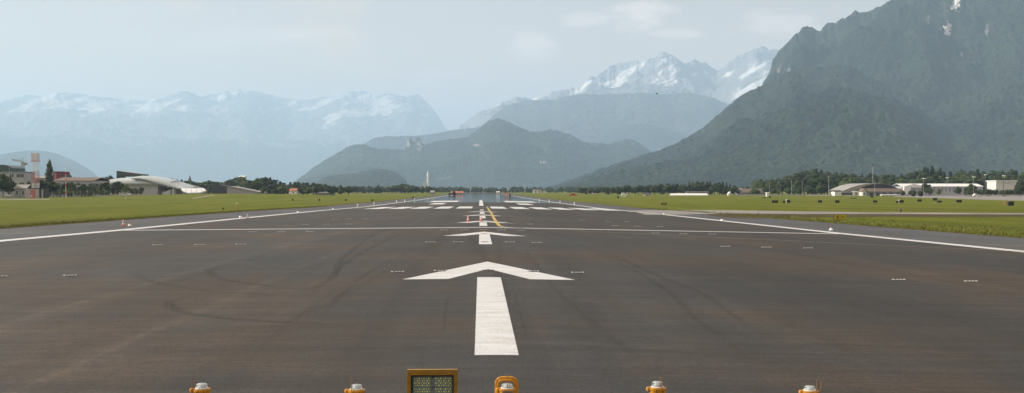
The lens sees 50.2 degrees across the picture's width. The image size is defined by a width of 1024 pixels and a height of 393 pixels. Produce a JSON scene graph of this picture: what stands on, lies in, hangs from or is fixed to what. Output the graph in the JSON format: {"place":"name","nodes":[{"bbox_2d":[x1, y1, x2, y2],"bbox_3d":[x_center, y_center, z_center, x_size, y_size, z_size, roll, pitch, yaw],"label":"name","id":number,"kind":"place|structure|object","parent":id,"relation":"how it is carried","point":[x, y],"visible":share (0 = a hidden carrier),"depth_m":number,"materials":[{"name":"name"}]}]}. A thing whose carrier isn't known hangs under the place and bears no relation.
{"place":"outdoors","nodes":[
{"label":"outdoors","id":0,"kind":"place"},
{"bbox_2d":[0,199,48,199],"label":"service road","id":1,"kind":"structure","parent":0,"point":[24,199],"depth_m":392.17,"materials":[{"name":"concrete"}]},
{"bbox_2d":[0,150,96,176],"bbox_3d":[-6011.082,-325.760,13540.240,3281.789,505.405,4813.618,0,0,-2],"label":"hill","id":2,"kind":"structure","parent":0,"point":[65,164],"depth_m":13108.31,"materials":[{"name":"stone"}]},
{"bbox_2d":[0,89,446,184],"bbox_3d":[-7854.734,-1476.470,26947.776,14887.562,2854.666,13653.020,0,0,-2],"label":"mountain","id":3,"kind":"structure","parent":0,"point":[218,137],"depth_m":25046.37,"materials":[{"name":"stone"}]},
{"bbox_2d":[315,169,407,187],"bbox_3d":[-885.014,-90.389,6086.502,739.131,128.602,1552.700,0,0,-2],"label":"hill","id":4,"kind":"structure","parent":0,"point":[384,178],"depth_m":5710.59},
{"bbox_2d":[0,0,889,130],"label":"sky","id":5,"kind":"structure","parent":0,"point":[465,58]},
{"bbox_2d":[287,118,651,189],"bbox_3d":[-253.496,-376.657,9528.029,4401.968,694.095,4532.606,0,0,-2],"label":"hill","id":6,"kind":"structure","parent":0,"point":[497,153],"depth_m":8562.38,"materials":[{"name":"stone"}]},
{"bbox_2d":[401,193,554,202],"bbox_3d":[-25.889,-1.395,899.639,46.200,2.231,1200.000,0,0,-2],"label":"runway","id":7,"kind":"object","parent":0,"point":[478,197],"visible":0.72,"depth_m":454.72,"materials":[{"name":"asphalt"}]},
{"bbox_2d":[504,194,1022,251],"bbox_3d":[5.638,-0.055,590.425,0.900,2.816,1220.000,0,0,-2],"label":"runway edge line","id":8,"kind":"object","parent":7,"relation":"on","point":[840,233],"visible":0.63,"depth_m":65.30,"materials":[{"name":"paint"}]},
{"bbox_2d":[0,202,1023,392],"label":"runway","id":9,"kind":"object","parent":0,"point":[294,307],"visible":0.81,"depth_m":20.39,"materials":[{"name":"asphalt"}]},
{"bbox_2d":[189,378,210,392],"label":"elevated runway light","id":10,"kind":"object","parent":9,"relation":"on","point":[202,388],"visible":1,"depth_m":10.29,"materials":[{"name":"yellow metal"}]},
{"bbox_2d":[0,195,448,241],"bbox_3d":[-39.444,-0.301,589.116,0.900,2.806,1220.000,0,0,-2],"label":"runway edge line","id":11,"kind":"object","parent":9,"relation":"on","point":[165,225],"visible":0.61,"depth_m":73.31,"materials":[{"name":"paint"}]},
{"bbox_2d":[344,384,364,392],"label":"elevated runway light","id":12,"kind":"object","parent":9,"relation":"on","point":[356,388],"visible":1,"depth_m":10.33,"materials":[{"name":"yellow metal"}]},
{"bbox_2d":[407,369,457,392],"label":"lamp board","id":13,"kind":"object","parent":9,"relation":"on","point":[432,380],"visible":1,"depth_m":10.03,"materials":[{"name":"paint"}]},
{"bbox_2d":[445,232,519,235],"bbox_3d":[-1.444,1.931,57.110,4.129,0.043,6.164,0,0,-2],"label":"runway arrow head","id":14,"kind":"object","parent":9,"relation":"on","point":[465,234],"visible":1,"depth_m":55.83},
{"bbox_2d":[479,234,491,243],"bbox_3d":[-1.240,1.922,50.078,0.530,0.102,12.330,0,0,-2],"label":"runway arrow shaft","id":15,"kind":"object","parent":9,"relation":"on","point":[484,237],"visible":1,"depth_m":50.01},
{"bbox_2d":[406,262,573,279],"bbox_3d":[-0.636,1.959,29.227,4.129,0.036,6.164,0,0,-2],"label":"runway arrow head","id":16,"kind":"object","parent":9,"relation":"on","point":[469,269],"visible":1,"depth_m":28.11},
{"bbox_2d":[487,207,503,226],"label":"lead on line","id":17,"kind":"object","parent":9,"relation":"on","point":[495,220],"visible":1,"depth_m":91.46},
{"bbox_2d":[475,277,518,354],"bbox_3d":[-0.379,2.003,20.351,0.570,0.005,12.464,0,0,-2],"label":"runway arrow shaft","id":18,"kind":"object","parent":9,"relation":"on","point":[494,333],"visible":1,"depth_m":17.67,"materials":[{"name":"paint"}]},
{"bbox_2d":[495,373,517,392],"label":"elevated runway light","id":19,"kind":"object","parent":9,"relation":"on","point":[507,387],"visible":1,"depth_m":10.55,"materials":[{"name":"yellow metal"}]},
{"bbox_2d":[190,227,830,233],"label":"transverse line","id":20,"kind":"object","parent":9,"relation":"on","point":[499,227],"visible":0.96,"depth_m":68.44,"materials":[{"name":"paint"}]},
{"bbox_2d":[646,381,665,392],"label":"elevated runway light","id":21,"kind":"object","parent":9,"relation":"on","point":[657,387],"visible":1,"depth_m":10.41,"materials":[{"name":"yellow metal"}]},
{"bbox_2d":[510,227,1023,251],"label":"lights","id":22,"kind":"object","parent":9,"relation":"on","point":[784,240],"visible":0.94,"depth_m":54.15},
{"bbox_2d":[798,384,820,392],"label":"elevated runway light","id":23,"kind":"object","parent":9,"relation":"on","point":[809,389],"visible":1,"depth_m":10.46,"materials":[{"name":"yellow glass"}]},
{"bbox_2d":[0,190,1023,237],"bbox_3d":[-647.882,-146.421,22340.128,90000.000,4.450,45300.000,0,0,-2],"label":"ground","id":24,"kind":"structure","parent":0,"point":[51,209],"depth_m":259.62,"materials":[{"name":"plant"}]},
{"bbox_2d":[0,173,13,192],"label":"broadleaf tree","id":25,"kind":"object","parent":24,"relation":"on","point":[5,184],"visible":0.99,"depth_m":491.88,"materials":[{"name":"green plant"}]},
{"bbox_2d":[6,176,16,194],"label":"broadleaf tree","id":26,"kind":"object","parent":24,"relation":"on","point":[14,184],"visible":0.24,"depth_m":507.45,"materials":[{"name":"green plant"}]},
{"bbox_2d":[0,165,24,171],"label":"glass hall","id":27,"kind":"structure","parent":24,"relation":"on","point":[7,168],"depth_m":691.03,"materials":[{"name":"glass"}]},
{"bbox_2d":[0,172,34,196],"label":"office building","id":28,"kind":"structure","parent":24,"relation":"on","point":[18,178],"depth_m":612.18,"materials":[{"name":"white concrete"}]},
{"bbox_2d":[13,185,34,197],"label":"shed","id":29,"kind":"structure","parent":24,"relation":"on","point":[19,188],"depth_m":493.78,"materials":[{"name":"white paint"}]},
{"bbox_2d":[25,153,48,197],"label":"radar mast","id":30,"kind":"object","parent":24,"relation":"on","point":[38,193],"visible":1,"depth_m":457.52,"materials":[{"name":"metal"}]},
{"bbox_2d":[29,179,49,188],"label":"broadleaf tree","id":31,"kind":"object","parent":24,"relation":"on","point":[43,185],"visible":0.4,"depth_m":504.34,"materials":[{"name":"green plant"}]},
{"bbox_2d":[44,159,52,195],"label":"poplar tree","id":32,"kind":"object","parent":24,"relation":"on","point":[49,173],"visible":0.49,"depth_m":631.27,"materials":[{"name":"green plant"}]},
{"bbox_2d":[47,182,56,193],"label":"broadleaf tree","id":33,"kind":"object","parent":24,"relation":"on","point":[52,187],"visible":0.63,"depth_m":508.77,"materials":[{"name":"green plant"}]},
{"bbox_2d":[54,188,64,196],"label":"broadleaf tree","id":34,"kind":"object","parent":24,"relation":"on","point":[59,192],"visible":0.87,"depth_m":505.54,"materials":[{"name":"green plant"}]},
{"bbox_2d":[53,171,69,179],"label":"tower block","id":35,"kind":"structure","parent":24,"relation":"on","point":[58,174],"depth_m":593.07,"materials":[{"name":"red"}]},
{"bbox_2d":[59,182,72,196],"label":"broadleaf tree","id":36,"kind":"object","parent":24,"relation":"on","point":[62,186],"visible":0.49,"depth_m":542.45,"materials":[{"name":"green plant"}]},
{"bbox_2d":[62,188,74,195],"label":"broadleaf tree","id":37,"kind":"object","parent":24,"relation":"on","point":[69,190],"visible":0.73,"depth_m":506.77,"materials":[{"name":"green plant"}]},
{"bbox_2d":[53,177,109,196],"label":"hall","id":38,"kind":"structure","parent":24,"relation":"on","point":[87,181],"depth_m":582.52,"materials":[{"name":"brown paint"}]},
{"bbox_2d":[49,190,125,196],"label":"fence","id":39,"kind":"object","parent":24,"relation":"on","point":[66,192],"visible":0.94,"depth_m":484.69,"materials":[{"name":"metal"}]},
{"bbox_2d":[94,183,105,194],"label":"broadleaf tree","id":40,"kind":"object","parent":24,"relation":"on","point":[100,186],"visible":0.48,"depth_m":545.95,"materials":[{"name":"green plant"}]},
{"bbox_2d":[109,182,120,194],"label":"broadleaf tree","id":41,"kind":"object","parent":24,"relation":"on","point":[115,187],"visible":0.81,"depth_m":559.63,"materials":[{"name":"green plant"}]},
{"bbox_2d":[116,171,148,178],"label":"green glass building","id":42,"kind":"structure","parent":24,"relation":"on","point":[122,174],"depth_m":752.51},
{"bbox_2d":[109,176,205,194],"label":"curved glass hangar","id":43,"kind":"structure","parent":24,"relation":"on","point":[156,184],"depth_m":637.05,"materials":[{"name":"white paint"}]},
{"bbox_2d":[127,189,208,195],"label":"fence","id":44,"kind":"object","parent":24,"relation":"on","point":[167,193],"visible":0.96,"depth_m":515.21,"materials":[{"name":"metal"}]},
{"bbox_2d":[181,188,205,193],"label":"entrance canopy","id":45,"kind":"object","parent":24,"relation":"on","point":[196,190],"visible":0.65,"depth_m":610.23,"materials":[{"name":"metal"}]},
{"bbox_2d":[204,181,217,189],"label":"broadleaf tree","id":46,"kind":"object","parent":24,"relation":"on","point":[208,186],"visible":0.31,"depth_m":889.43,"materials":[{"name":"green plant"}]},
{"bbox_2d":[211,185,227,193],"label":"dark building","id":47,"kind":"structure","parent":24,"relation":"on","point":[218,189],"depth_m":694.88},
{"bbox_2d":[222,179,236,185],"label":"broadleaf tree","id":48,"kind":"object","parent":24,"relation":"on","point":[228,182],"visible":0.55,"depth_m":865.04,"materials":[{"name":"green plant"}]},
{"bbox_2d":[235,177,245,186],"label":"broadleaf tree","id":49,"kind":"object","parent":24,"relation":"on","point":[239,181],"visible":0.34,"depth_m":885.07,"materials":[{"name":"green plant"}]},
{"bbox_2d":[227,186,266,193],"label":"wedge hall","id":50,"kind":"structure","parent":24,"relation":"on","point":[236,190],"depth_m":675.43,"materials":[{"name":"metal"}]},
{"bbox_2d":[240,180,256,189],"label":"broadleaf tree","id":51,"kind":"object","parent":24,"relation":"on","point":[247,184],"visible":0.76,"depth_m":869.30,"materials":[{"name":"green plant"}]},
{"bbox_2d":[253,178,274,189],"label":"broadleaf tree","id":52,"kind":"object","parent":24,"relation":"on","point":[262,182],"visible":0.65,"depth_m":877.41,"materials":[{"name":"green plant"}]},
{"bbox_2d":[268,184,280,192],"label":"broadleaf tree","id":53,"kind":"object","parent":24,"relation":"on","point":[274,187],"visible":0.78,"depth_m":749.38,"materials":[{"name":"green plant"}]},
{"bbox_2d":[277,184,288,193],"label":"broadleaf tree","id":54,"kind":"object","parent":24,"relation":"on","point":[283,190],"visible":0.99,"depth_m":726.51,"materials":[{"name":"green plant"}]},
{"bbox_2d":[302,186,312,194],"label":"broadleaf tree","id":55,"kind":"object","parent":24,"relation":"on","point":[308,190],"visible":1,"depth_m":730.28,"materials":[{"name":"green plant"}]},
{"bbox_2d":[390,185,401,191],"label":"broadleaf tree","id":56,"kind":"object","parent":24,"relation":"on","point":[395,188],"visible":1,"depth_m":1228.16,"materials":[{"name":"green plant"}]},
{"bbox_2d":[206,178,984,193],"bbox_3d":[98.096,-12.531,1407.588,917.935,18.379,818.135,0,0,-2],"label":"distant wood","id":57,"kind":"object","parent":24,"relation":"on","point":[516,189],"visible":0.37,"depth_m":1620.62,"materials":[{"name":"green plant"}]},
{"bbox_2d":[621,185,630,192],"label":"broadleaf tree","id":58,"kind":"object","parent":24,"relation":"on","point":[625,188],"visible":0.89,"depth_m":941.85,"materials":[{"name":"green plant"}]},
{"bbox_2d":[634,185,643,194],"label":"broadleaf tree","id":59,"kind":"object","parent":24,"relation":"on","point":[638,188],"visible":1,"depth_m":922.98,"materials":[{"name":"green plant"}]},
{"bbox_2d":[649,185,660,194],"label":"broadleaf tree","id":60,"kind":"object","parent":24,"relation":"on","point":[654,188],"visible":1,"depth_m":938.81,"materials":[{"name":"green plant"}]},
{"bbox_2d":[663,183,672,194],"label":"broadleaf tree","id":61,"kind":"object","parent":24,"relation":"on","point":[667,188],"visible":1,"depth_m":932.91,"materials":[{"name":"green plant"}]},
{"bbox_2d":[669,193,707,194],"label":"long white building","id":62,"kind":"structure","parent":24,"relation":"on","point":[688,194],"depth_m":808.48,"materials":[{"name":"paint"}]},
{"bbox_2d":[684,191,708,194],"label":"dark roof building","id":63,"kind":"structure","parent":24,"relation":"on","point":[707,192],"depth_m":836.16,"materials":[{"name":"white paint"}]},
{"bbox_2d":[692,181,702,190],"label":"broadleaf tree","id":64,"kind":"object","parent":24,"relation":"on","point":[697,185],"visible":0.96,"depth_m":869.28,"materials":[{"name":"green plant"}]},
{"bbox_2d":[735,189,765,193],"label":"farmhouse","id":65,"kind":"object","parent":24,"relation":"on","point":[744,191],"visible":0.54,"depth_m":867.46,"materials":[{"name":"white paint"}]},
{"bbox_2d":[774,181,789,193],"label":"broadleaf tree","id":66,"kind":"object","parent":24,"relation":"on","point":[782,185],"visible":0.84,"depth_m":902.25,"materials":[{"name":"green plant"}]},
{"bbox_2d":[736,194,831,195],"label":"barrier","id":67,"kind":"object","parent":24,"relation":"on","point":[784,194],"visible":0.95,"depth_m":775.86,"materials":[{"name":"metal"}]},
{"bbox_2d":[782,173,801,181],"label":"broadleaf tree","id":68,"kind":"object","parent":24,"relation":"on","point":[791,176],"visible":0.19,"depth_m":979.97,"materials":[{"name":"green plant"}]},
{"bbox_2d":[790,177,805,191],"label":"broadleaf tree","id":69,"kind":"object","parent":24,"relation":"on","point":[799,182],"visible":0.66,"depth_m":884.13,"materials":[{"name":"green plant"}]},
{"bbox_2d":[793,185,803,193],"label":"broadleaf tree","id":70,"kind":"object","parent":24,"relation":"on","point":[798,189],"visible":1,"depth_m":865.45,"materials":[{"name":"green plant"}]},
{"bbox_2d":[796,170,810,193],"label":"broadleaf tree","id":71,"kind":"object","parent":24,"relation":"on","point":[803,174],"visible":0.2,"depth_m":984.39,"materials":[{"name":"green plant"}]},
{"bbox_2d":[803,178,813,193],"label":"broadleaf tree","id":72,"kind":"object","parent":24,"relation":"on","point":[807,181],"visible":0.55,"depth_m":887.03,"materials":[{"name":"green plant"}]},
{"bbox_2d":[805,185,815,193],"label":"broadleaf tree","id":73,"kind":"object","parent":24,"relation":"on","point":[810,189],"visible":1,"depth_m":842.53,"materials":[{"name":"green plant"}]},
{"bbox_2d":[802,169,825,193],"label":"broadleaf tree","id":74,"kind":"object","parent":24,"relation":"on","point":[813,171],"visible":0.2,"depth_m":977.84,"materials":[{"name":"green plant"}]},
{"bbox_2d":[808,173,827,193],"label":"broadleaf tree","id":75,"kind":"object","parent":24,"relation":"on","point":[815,178],"visible":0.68,"depth_m":895.03,"materials":[{"name":"green plant"}]},
{"bbox_2d":[815,182,824,193],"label":"broadleaf tree","id":76,"kind":"object","parent":24,"relation":"on","point":[819,188],"visible":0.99,"depth_m":835.88,"materials":[{"name":"green plant"}]},
{"bbox_2d":[825,176,837,187],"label":"broadleaf tree","id":77,"kind":"object","parent":24,"relation":"on","point":[831,180],"visible":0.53,"depth_m":901.89,"materials":[{"name":"green plant"}]},
{"bbox_2d":[833,214,846,219],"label":"taxiway sign","id":78,"kind":"object","parent":24,"relation":"on","point":[840,216],"visible":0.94,"depth_m":106.88,"materials":[{"name":"yellow paint"}]},
{"bbox_2d":[830,191,852,195],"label":"annex","id":79,"kind":"object","parent":24,"relation":"on","point":[841,193],"visible":1,"depth_m":771.07,"materials":[{"name":"white paint"}]},
{"bbox_2d":[837,177,853,185],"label":"broadleaf tree","id":80,"kind":"object","parent":24,"relation":"on","point":[845,179],"visible":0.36,"depth_m":893.75,"materials":[{"name":"green plant"}]},
{"bbox_2d":[841,183,874,190],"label":"vaulted hall","id":81,"kind":"structure","parent":24,"relation":"on","point":[854,188],"depth_m":785.52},
{"bbox_2d":[854,176,866,182],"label":"broadleaf tree","id":82,"kind":"object","parent":24,"relation":"on","point":[857,180],"visible":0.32,"depth_m":894.53,"materials":[{"name":"green plant"}]},
{"bbox_2d":[858,188,866,195],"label":"shed","id":83,"kind":"structure","parent":24,"relation":"on","point":[862,191],"depth_m":761.84,"materials":[{"name":"white paint"}]},
{"bbox_2d":[829,183,896,190],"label":"arched hangar","id":84,"kind":"structure","parent":24,"relation":"on","point":[875,185],"depth_m":792.28,"materials":[{"name":"metal"}]},
{"bbox_2d":[860,172,879,181],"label":"broadleaf tree","id":85,"kind":"object","parent":24,"relation":"on","point":[868,176],"visible":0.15,"depth_m":988.24,"materials":[{"name":"green plant"}]},
{"bbox_2d":[865,188,902,195],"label":"shed","id":86,"kind":"structure","parent":24,"relation":"on","point":[874,191],"depth_m":762.03,"materials":[{"name":"metal"}]},
{"bbox_2d":[884,174,900,181],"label":"broadleaf tree","id":87,"kind":"object","parent":24,"relation":"on","point":[892,178],"visible":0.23,"depth_m":989.01,"materials":[{"name":"green plant"}]},
{"bbox_2d":[906,171,919,181],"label":"broadleaf tree","id":88,"kind":"object","parent":24,"relation":"on","point":[915,175],"visible":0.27,"depth_m":1001.61,"materials":[{"name":"green plant"}]},
{"bbox_2d":[912,172,934,183],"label":"broadleaf tree","id":89,"kind":"object","parent":24,"relation":"on","point":[927,180],"visible":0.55,"depth_m":889.97,"materials":[{"name":"green plant"}]},
{"bbox_2d":[931,174,942,183],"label":"broadleaf tree","id":90,"kind":"object","parent":24,"relation":"on","point":[936,181],"visible":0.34,"depth_m":915.21,"materials":[{"name":"green plant"}]},
{"bbox_2d":[892,184,983,194],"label":"warehouse","id":91,"kind":"structure","parent":24,"relation":"on","point":[947,189],"depth_m":809.61,"materials":[{"name":"metal"}]},
{"bbox_2d":[942,176,954,183],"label":"broadleaf tree","id":92,"kind":"object","parent":24,"relation":"on","point":[950,181],"visible":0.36,"depth_m":895.78,"materials":[{"name":"green plant"}]},
{"bbox_2d":[957,173,970,183],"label":"broadleaf tree","id":93,"kind":"object","parent":24,"relation":"on","point":[964,176],"visible":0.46,"depth_m":910.81,"materials":[{"name":"green plant"}]},
{"bbox_2d":[963,183,977,190],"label":"broadleaf tree","id":94,"kind":"object","parent":24,"relation":"on","point":[969,187],"visible":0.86,"depth_m":707.88,"materials":[{"name":"green plant"}]},
{"bbox_2d":[962,174,984,184],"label":"broadleaf tree","id":95,"kind":"object","parent":24,"relation":"on","point":[977,180],"visible":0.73,"depth_m":896.31,"materials":[{"name":"green plant"}]},
{"bbox_2d":[980,175,991,189],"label":"broadleaf tree","id":96,"kind":"object","parent":24,"relation":"on","point":[985,178],"visible":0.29,"depth_m":913.07,"materials":[{"name":"green plant"}]},
{"bbox_2d":[981,170,1007,178],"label":"broadleaf tree","id":97,"kind":"object","parent":24,"relation":"on","point":[992,174],"visible":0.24,"depth_m":995.40,"materials":[{"name":"green plant"}]},
{"bbox_2d":[987,180,1017,194],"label":"block building","id":98,"kind":"structure","parent":24,"relation":"on","point":[998,184],"depth_m":770.44,"materials":[{"name":"concrete"}]},
{"bbox_2d":[1007,174,1023,184],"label":"broadleaf tree","id":99,"kind":"object","parent":24,"relation":"on","point":[1013,177],"visible":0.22,"depth_m":900.84,"materials":[{"name":"green plant"}]},
{"bbox_2d":[1014,181,1023,191],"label":"broadleaf tree","id":100,"kind":"object","parent":24,"relation":"on","point":[1020,185],"visible":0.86,"depth_m":708.18,"materials":[{"name":"green plant"}]},
{"bbox_2d":[0,193,1023,249],"bbox_3d":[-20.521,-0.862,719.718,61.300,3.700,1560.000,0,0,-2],"label":"runway shoulder","id":101,"kind":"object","parent":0,"point":[921,235],"visible":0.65,"depth_m":80.03},
{"bbox_2d":[365,123,689,151],"bbox_3d":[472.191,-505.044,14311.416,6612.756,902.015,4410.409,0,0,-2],"label":"hill","id":102,"kind":"structure","parent":0,"point":[651,138],"depth_m":14103.38,"materials":[{"name":"stone"}]},
{"bbox_2d":[486,92,727,142],"bbox_3d":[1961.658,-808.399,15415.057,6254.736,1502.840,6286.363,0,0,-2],"label":"mountain","id":103,"kind":"structure","parent":0,"point":[592,118],"depth_m":15387.32,"materials":[{"name":"stone"}]},
{"bbox_2d":[458,46,777,128],"bbox_3d":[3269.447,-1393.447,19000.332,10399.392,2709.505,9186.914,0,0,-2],"label":"mountain","id":104,"kind":"structure","parent":0,"point":[737,77],"depth_m":19462.63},
{"bbox_2d":[542,64,959,190],"bbox_3d":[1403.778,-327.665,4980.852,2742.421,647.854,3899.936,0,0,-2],"label":"mountain","id":105,"kind":"structure","parent":0,"point":[842,118],"depth_m":3983.21,"materials":[{"name":"plant"}]},
{"bbox_2d":[630,210,1023,214],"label":"taxiway","id":106,"kind":"structure","parent":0,"point":[659,212],"depth_m":149.10,"materials":[{"name":"asphalt"}]},
{"bbox_2d":[703,214,1023,217],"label":"soil strip","id":107,"kind":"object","parent":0,"point":[888,215],"visible":0.81,"depth_m":126.96,"materials":[{"name":"soil"}]},
{"bbox_2d":[762,0,1023,113],"bbox_3d":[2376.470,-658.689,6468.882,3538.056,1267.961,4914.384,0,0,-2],"label":"mountain","id":108,"kind":"structure","parent":0,"point":[927,56],"depth_m":5712.76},
{"bbox_2d":[893,196,1023,200],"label":"apron","id":109,"kind":"object","parent":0,"point":[1018,198],"visible":0.55,"depth_m":569.76,"materials":[{"name":"concrete"}]},
{"bbox_2d":[897,194,1023,195],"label":"barrier","id":110,"kind":"object","parent":109,"relation":"on","point":[964,195],"visible":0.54,"depth_m":698.55,"materials":[{"name":"metal"}]},
{"bbox_2d":[927,76,1023,174],"bbox_3d":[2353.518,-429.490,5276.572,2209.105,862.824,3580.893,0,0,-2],"label":"mountain","id":111,"kind":"structure","parent":0,"point":[985,133],"depth_m":4548.99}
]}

